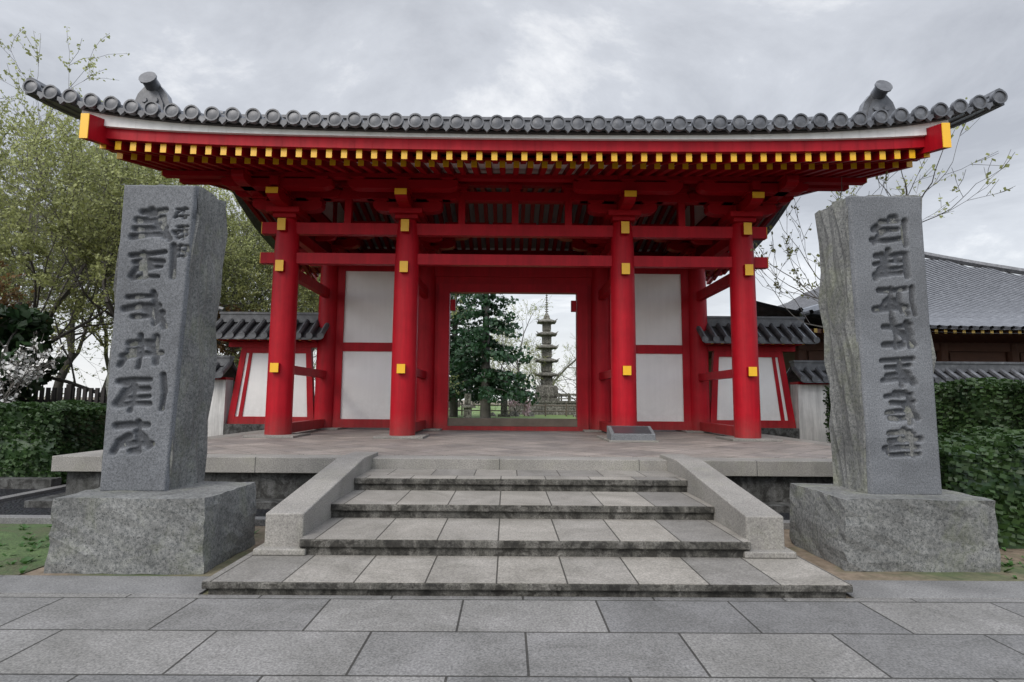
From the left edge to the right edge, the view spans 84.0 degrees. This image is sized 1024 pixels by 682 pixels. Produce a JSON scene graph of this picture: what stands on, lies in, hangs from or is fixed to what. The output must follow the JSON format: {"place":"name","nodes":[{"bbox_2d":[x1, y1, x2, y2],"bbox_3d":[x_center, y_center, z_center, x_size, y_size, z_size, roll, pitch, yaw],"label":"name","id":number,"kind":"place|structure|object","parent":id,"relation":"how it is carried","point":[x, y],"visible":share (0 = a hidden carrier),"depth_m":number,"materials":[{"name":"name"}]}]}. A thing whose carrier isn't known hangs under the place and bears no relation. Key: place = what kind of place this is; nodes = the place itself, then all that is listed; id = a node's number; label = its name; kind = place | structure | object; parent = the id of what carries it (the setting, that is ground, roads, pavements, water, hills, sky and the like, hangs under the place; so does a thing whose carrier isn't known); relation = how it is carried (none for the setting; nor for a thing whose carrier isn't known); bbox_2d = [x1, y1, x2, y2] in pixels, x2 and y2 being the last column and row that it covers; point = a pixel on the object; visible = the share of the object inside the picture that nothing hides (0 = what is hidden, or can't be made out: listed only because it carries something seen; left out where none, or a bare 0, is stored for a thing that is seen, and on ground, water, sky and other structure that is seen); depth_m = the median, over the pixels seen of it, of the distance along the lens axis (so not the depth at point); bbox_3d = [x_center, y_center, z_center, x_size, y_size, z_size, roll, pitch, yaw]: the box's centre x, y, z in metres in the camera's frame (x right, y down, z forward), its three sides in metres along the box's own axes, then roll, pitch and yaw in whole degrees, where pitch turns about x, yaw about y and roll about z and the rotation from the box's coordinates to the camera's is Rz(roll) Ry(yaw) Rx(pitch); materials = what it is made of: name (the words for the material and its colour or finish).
{"place":"outdoors","nodes":[
{"label":"outdoors","id":0,"kind":"place"},
{"bbox_2d":[0,593,1023,681],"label":"paving path","id":1,"kind":"structure","parent":0,"point":[176,638],"depth_m":3.67,"materials":[{"name":"grey stone"}]},
{"bbox_2d":[0,0,1023,400],"label":"sky","id":2,"kind":"structure","parent":0,"point":[668,59],"materials":[{"name":"grey"}]},
{"bbox_2d":[449,406,575,418],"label":"lawn ground","id":3,"kind":"structure","parent":0,"point":[475,414],"depth_m":52.57,"materials":[{"name":"green plant"}]},
{"bbox_2d":[449,294,575,404],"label":"evergreen tree","id":4,"kind":"object","parent":3,"relation":"on","point":[462,341],"visible":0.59,"depth_m":45.13,"materials":[{"name":"green plant"}]},
{"bbox_2d":[458,403,575,415],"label":"garden fence","id":5,"kind":"object","parent":3,"relation":"on","point":[545,410],"visible":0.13,"depth_m":53.10,"materials":[{"name":"brown wood"}]},
{"bbox_2d":[462,394,575,417],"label":"garden stones","id":6,"kind":"object","parent":3,"relation":"on","point":[467,406],"visible":0.59,"depth_m":49.88,"materials":[{"name":"stone"}]},
{"bbox_2d":[508,389,530,415],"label":"pink tree blossom","id":7,"kind":"object","parent":3,"relation":"on","point":[527,408],"visible":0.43,"depth_m":50.44,"materials":[{"name":"plant"}]},
{"bbox_2d":[507,294,575,414],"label":"stone pagoda","id":8,"kind":"object","parent":3,"relation":"on","point":[547,390],"visible":0.69,"depth_m":61.25,"materials":[{"name":"stone"}]},
{"bbox_2d":[22,397,1023,597],"bbox_3d":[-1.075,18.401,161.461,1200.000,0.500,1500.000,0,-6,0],"label":"ground","id":9,"kind":"structure","parent":0,"point":[842,574],"depth_m":5.19,"materials":[{"name":"grey stone"}]},
{"bbox_2d":[0,489,38,496],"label":"pavement","id":10,"kind":"structure","parent":9,"relation":"on","point":[4,492],"depth_m":9.01,"materials":[{"name":"grey stone"}]},
{"bbox_2d":[0,524,51,574],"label":"grass patch","id":11,"kind":"object","parent":9,"relation":"on","point":[11,535],"visible":0.2,"depth_m":5.80,"materials":[{"name":"green plant"}]},
{"bbox_2d":[0,477,61,488],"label":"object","id":12,"kind":"structure","parent":9,"relation":"on","point":[25,482],"depth_m":9.26,"materials":[{"name":"stone"}]},
{"bbox_2d":[0,399,106,484],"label":"hedge","id":13,"kind":"object","parent":9,"relation":"on","point":[69,407],"depth_m":9.64,"materials":[{"name":"green plant"}]},
{"bbox_2d":[21,384,106,404],"bbox_3d":[-20.301,2.067,15.703,23.380,1.880,0.160,0,-6,0],"label":"fence","id":14,"kind":"object","parent":9,"relation":"on","point":[69,391],"visible":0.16,"depth_m":15.79,"materials":[{"name":"brown wood"}]},
{"bbox_2d":[0,260,260,362],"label":"young maple leaves","id":15,"kind":"object","parent":9,"relation":"on","point":[220,346],"visible":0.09,"depth_m":17.55,"materials":[{"name":"plant"}]},
{"bbox_2d":[44,481,256,574],"bbox_3d":[-3.412,1.775,5.546,1.407,0.664,1.072,0,-6,0],"label":"pillar base","id":16,"kind":"object","parent":9,"relation":"on","point":[202,527],"visible":0.89,"depth_m":5.04,"materials":[{"name":"grey stone"}]},
{"bbox_2d":[101,184,227,489],"bbox_3d":[-3.585,-0.029,5.963,0.816,3.110,0.682,0,-6,0],"label":"pillar shaft","id":17,"kind":"object","parent":16,"relation":"on","point":[188,455],"visible":0.48,"depth_m":5.90,"materials":[{"name":"grey stone"}]},
{"bbox_2d":[100,185,198,490],"bbox_3d":[-3.584,-0.065,5.634,0.747,3.066,0.052,0,-6,0],"label":"stone pillar face","id":18,"kind":"object","parent":17,"relation":"attached to","point":[137,423],"visible":0.99,"depth_m":5.62},
{"bbox_2d":[0,303,315,401],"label":"evergreen tree leaves","id":19,"kind":"object","parent":9,"relation":"on","point":[27,321],"visible":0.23,"depth_m":15.51,"materials":[{"name":"green plant"}]},
{"bbox_2d":[0,484,789,528],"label":"pebble kerb","id":20,"kind":"structure","parent":9,"relation":"on","point":[46,519],"depth_m":6.94,"materials":[{"name":"stone"}]},
{"bbox_2d":[0,489,789,519],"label":"pebble strip","id":21,"kind":"object","parent":9,"relation":"on","point":[13,507],"visible":0.05,"depth_m":7.65,"materials":[{"name":"grey gravel"}]},
{"bbox_2d":[24,472,832,512],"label":"platform wall","id":22,"kind":"structure","parent":9,"relation":"on","point":[277,488],"depth_m":8.07,"materials":[{"name":"grey stone"}]},
{"bbox_2d":[99,457,771,501],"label":"platform joints","id":23,"kind":"object","parent":22,"relation":"on","point":[499,469],"visible":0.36,"depth_m":8.05,"materials":[{"name":"grey stone"}]},
{"bbox_2d":[51,430,832,476],"bbox_3d":[0.008,2.534,15.422,13.000,0.214,14.940,0,-6,0],"label":"platform cap","id":24,"kind":"object","parent":22,"relation":"on","point":[89,461],"visible":0.23,"depth_m":8.00,"materials":[{"name":"grey stone"}]},
{"bbox_2d":[207,428,831,457],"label":"platform floor","id":25,"kind":"structure","parent":22,"relation":"on","point":[478,443],"depth_m":10.36,"materials":[{"name":"stone"}]},
{"bbox_2d":[243,427,782,441],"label":"column base stones","id":26,"kind":"object","parent":25,"relation":"on","point":[423,436],"depth_m":12.10,"materials":[{"name":"stone"}]},
{"bbox_2d":[264,218,760,438],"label":"gate columns","id":27,"kind":"structure","parent":26,"relation":"on","point":[614,400],"depth_m":12.50,"materials":[{"name":"red wood"}]},
{"bbox_2d":[81,110,948,435],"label":"gate","id":28,"kind":"structure","parent":25,"relation":"on","point":[507,274],"depth_m":13.93,"materials":[{"name":"red wood"}]},
{"bbox_2d":[252,172,764,249],"bbox_3d":[0.059,-3.862,16.080,15.480,0.800,6.400,0,-6,0],"label":"roof underside","id":29,"kind":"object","parent":28,"relation":"attached to","point":[509,218],"depth_m":17.45,"materials":[{"name":"red wood"}]},
{"bbox_2d":[447,418,576,426],"bbox_3d":[0.011,2.208,15.456,3.600,0.212,0.220,0,-6,0],"label":"door threshold","id":30,"kind":"object","parent":28,"relation":"on","point":[536,422],"depth_m":15.35,"materials":[{"name":"brown wood"}]},
{"bbox_2d":[79,107,948,134],"bbox_3d":[0.055,-3.398,16.032,15.884,0.410,11.440,0,-6,0],"label":"roof edge board","id":31,"kind":"object","parent":28,"relation":"attached to","point":[512,132],"visible":0.28,"depth_m":10.35,"materials":[{"name":"wood"}]},
{"bbox_2d":[104,142,925,280],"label":"roof rafters","id":32,"kind":"object","parent":28,"relation":"attached to","point":[720,191],"visible":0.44,"depth_m":12.26,"materials":[{"name":"red wood"}]},
{"bbox_2d":[22,72,1007,249],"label":"gate roof tiles","id":33,"kind":"object","parent":28,"relation":"attached to","point":[153,99],"visible":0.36,"depth_m":10.26,"materials":[{"name":"grey tile"}]},
{"bbox_2d":[79,113,951,375],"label":"metal end caps","id":34,"kind":"object","parent":28,"relation":"attached to","point":[281,222],"visible":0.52,"depth_m":11.11,"materials":[{"name":"gold metal"}]},
{"bbox_2d":[112,141,920,275],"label":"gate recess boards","id":35,"kind":"object","parent":28,"relation":"attached to","point":[326,247],"visible":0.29,"depth_m":11.19,"materials":[{"name":"red wood"}]},
{"bbox_2d":[607,426,655,440],"bbox_3d":[2.438,1.906,11.684,0.900,0.300,0.500,0,-6,0],"label":"sign stand","id":36,"kind":"object","parent":25,"relation":"on","point":[611,435],"visible":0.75,"depth_m":11.43,"materials":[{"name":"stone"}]},
{"bbox_2d":[611,426,651,433],"bbox_3d":[2.439,1.817,11.643,0.760,0.126,0.360,0,-6,0],"label":"plaque","id":37,"kind":"object","parent":36,"relation":"attached to","point":[630,429],"visible":1,"depth_m":11.65,"materials":[{"name":"grey stone"}]},
{"bbox_2d":[605,439,658,441],"bbox_3d":[2.437,2.038,11.671,1.000,0.035,0.600,0,-6,0],"label":"plaque base","id":38,"kind":"object","parent":25,"relation":"on","point":[608,440],"visible":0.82,"depth_m":11.38,"materials":[{"name":"grey stone"}]},
{"bbox_2d":[0,29,1014,417],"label":"tree","id":39,"kind":"object","parent":9,"relation":"on","point":[484,408],"depth_m":18.11,"materials":[{"name":"green plant"}]},
{"bbox_2d":[0,26,1017,413],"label":"tree branches","id":40,"kind":"object","parent":39,"relation":"attached to","point":[82,222],"visible":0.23,"depth_m":17.65,"materials":[{"name":"plant"}]},
{"bbox_2d":[223,424,799,438],"bbox_3d":[9.681,2.804,15.466,36.650,0.838,0.520,0,-6,0],"label":"wall base","id":41,"kind":"object","parent":9,"relation":"on","point":[782,432],"visible":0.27,"depth_m":15.18,"materials":[{"name":"stone"}]},
{"bbox_2d":[208,380,829,442],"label":"boundary walls","id":42,"kind":"structure","parent":41,"relation":"on","point":[809,406],"depth_m":15.32,"materials":[{"name":"white paint"}]},
{"bbox_2d":[215,339,828,427],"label":"wing wall frames","id":43,"kind":"structure","parent":41,"relation":"on","point":[252,346],"depth_m":15.49,"materials":[{"name":"red wood"}]},
{"bbox_2d":[235,353,787,420],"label":"white wall panels","id":44,"kind":"object","parent":43,"relation":"in","point":[255,402],"visible":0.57,"depth_m":15.51,"materials":[{"name":"white paint"}]},
{"bbox_2d":[215,306,1023,383],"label":"roof tiles","id":45,"kind":"object","parent":43,"relation":"on","point":[770,329],"depth_m":15.46,"materials":[{"name":"grey tile"}]},
{"bbox_2d":[0,575,1023,598],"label":"paving strip","id":46,"kind":"object","parent":9,"relation":"on","point":[192,585],"visible":0.31,"depth_m":4.67,"materials":[{"name":"stone"}]},
{"bbox_2d":[0,524,1023,578],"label":"weeds","id":47,"kind":"object","parent":9,"relation":"on","point":[25,560],"visible":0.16,"depth_m":5.66,"materials":[{"name":"green plant"}]},
{"bbox_2d":[201,478,852,597],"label":"stair risers","id":48,"kind":"object","parent":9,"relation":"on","point":[527,545],"visible":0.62,"depth_m":5.22,"materials":[{"name":"grey stone"}]},
{"bbox_2d":[202,469,852,585],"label":"stair treads","id":49,"kind":"object","parent":48,"relation":"attached to","point":[251,567],"visible":0.91,"depth_m":5.24,"materials":[{"name":"grey stone"}]},
{"bbox_2d":[789,483,1000,572],"bbox_3d":[3.795,1.857,5.793,1.462,0.663,1.078,0,-6,0],"label":"pillar base","id":50,"kind":"object","parent":9,"relation":"on","point":[844,528],"visible":0.93,"depth_m":5.29,"materials":[{"name":"grey stone"}]},
{"bbox_2d":[815,195,935,492],"bbox_3d":[3.873,0.044,6.086,0.842,3.110,0.632,0,-6,0],"label":"pillar shaft","id":51,"kind":"object","parent":50,"relation":"on","point":[843,371],"visible":0.46,"depth_m":6.04,"materials":[{"name":"grey stone"}]},
{"bbox_2d":[845,196,941,494],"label":"stone pillar","id":52,"kind":"structure","parent":51,"relation":"attached to","point":[888,331],"depth_m":5.77,"materials":[{"name":"grey stone"}]},
{"bbox_2d":[822,377,1023,442],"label":"hedge","id":53,"kind":"object","parent":9,"relation":"on","point":[995,386],"depth_m":9.55,"materials":[{"name":"green plant"}]},
{"bbox_2d":[938,425,1023,443],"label":"hedge","id":54,"kind":"object","parent":9,"relation":"on","point":[981,431],"visible":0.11,"depth_m":8.07,"materials":[{"name":"green plant"}]},
{"bbox_2d":[938,434,1023,548],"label":"hedge","id":55,"kind":"object","parent":9,"relation":"on","point":[1007,446],"depth_m":6.14,"materials":[{"name":"green plant"}]},
{"bbox_2d":[253,452,796,558],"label":"stair side walls","id":56,"kind":"structure","parent":0,"point":[293,518],"depth_m":5.75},
{"bbox_2d":[708,329,1023,382],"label":"building wall","id":57,"kind":"structure","parent":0,"point":[1011,346],"depth_m":20.98,"materials":[{"name":"red wood"}]},
{"bbox_2d":[709,350,1023,395],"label":"hall walls","id":58,"kind":"structure","parent":0,"point":[787,356],"depth_m":21.77,"materials":[{"name":"red wood"}]},
{"bbox_2d":[756,252,1023,333],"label":"hall roof tiles","id":59,"kind":"object","parent":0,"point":[979,295],"visible":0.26,"depth_m":26.88,"materials":[{"name":"grey tile"}]},
{"bbox_2d":[808,352,1023,361],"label":"hall boards","id":60,"kind":"object","parent":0,"point":[978,357],"visible":0.19,"depth_m":21.11,"materials":[{"name":"wood"}]},
{"bbox_2d":[814,328,1020,333],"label":"hall rafter ends","id":61,"kind":"object","parent":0,"point":[954,331],"visible":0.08,"depth_m":18.32,"materials":[{"name":"red wood"}]}
]}

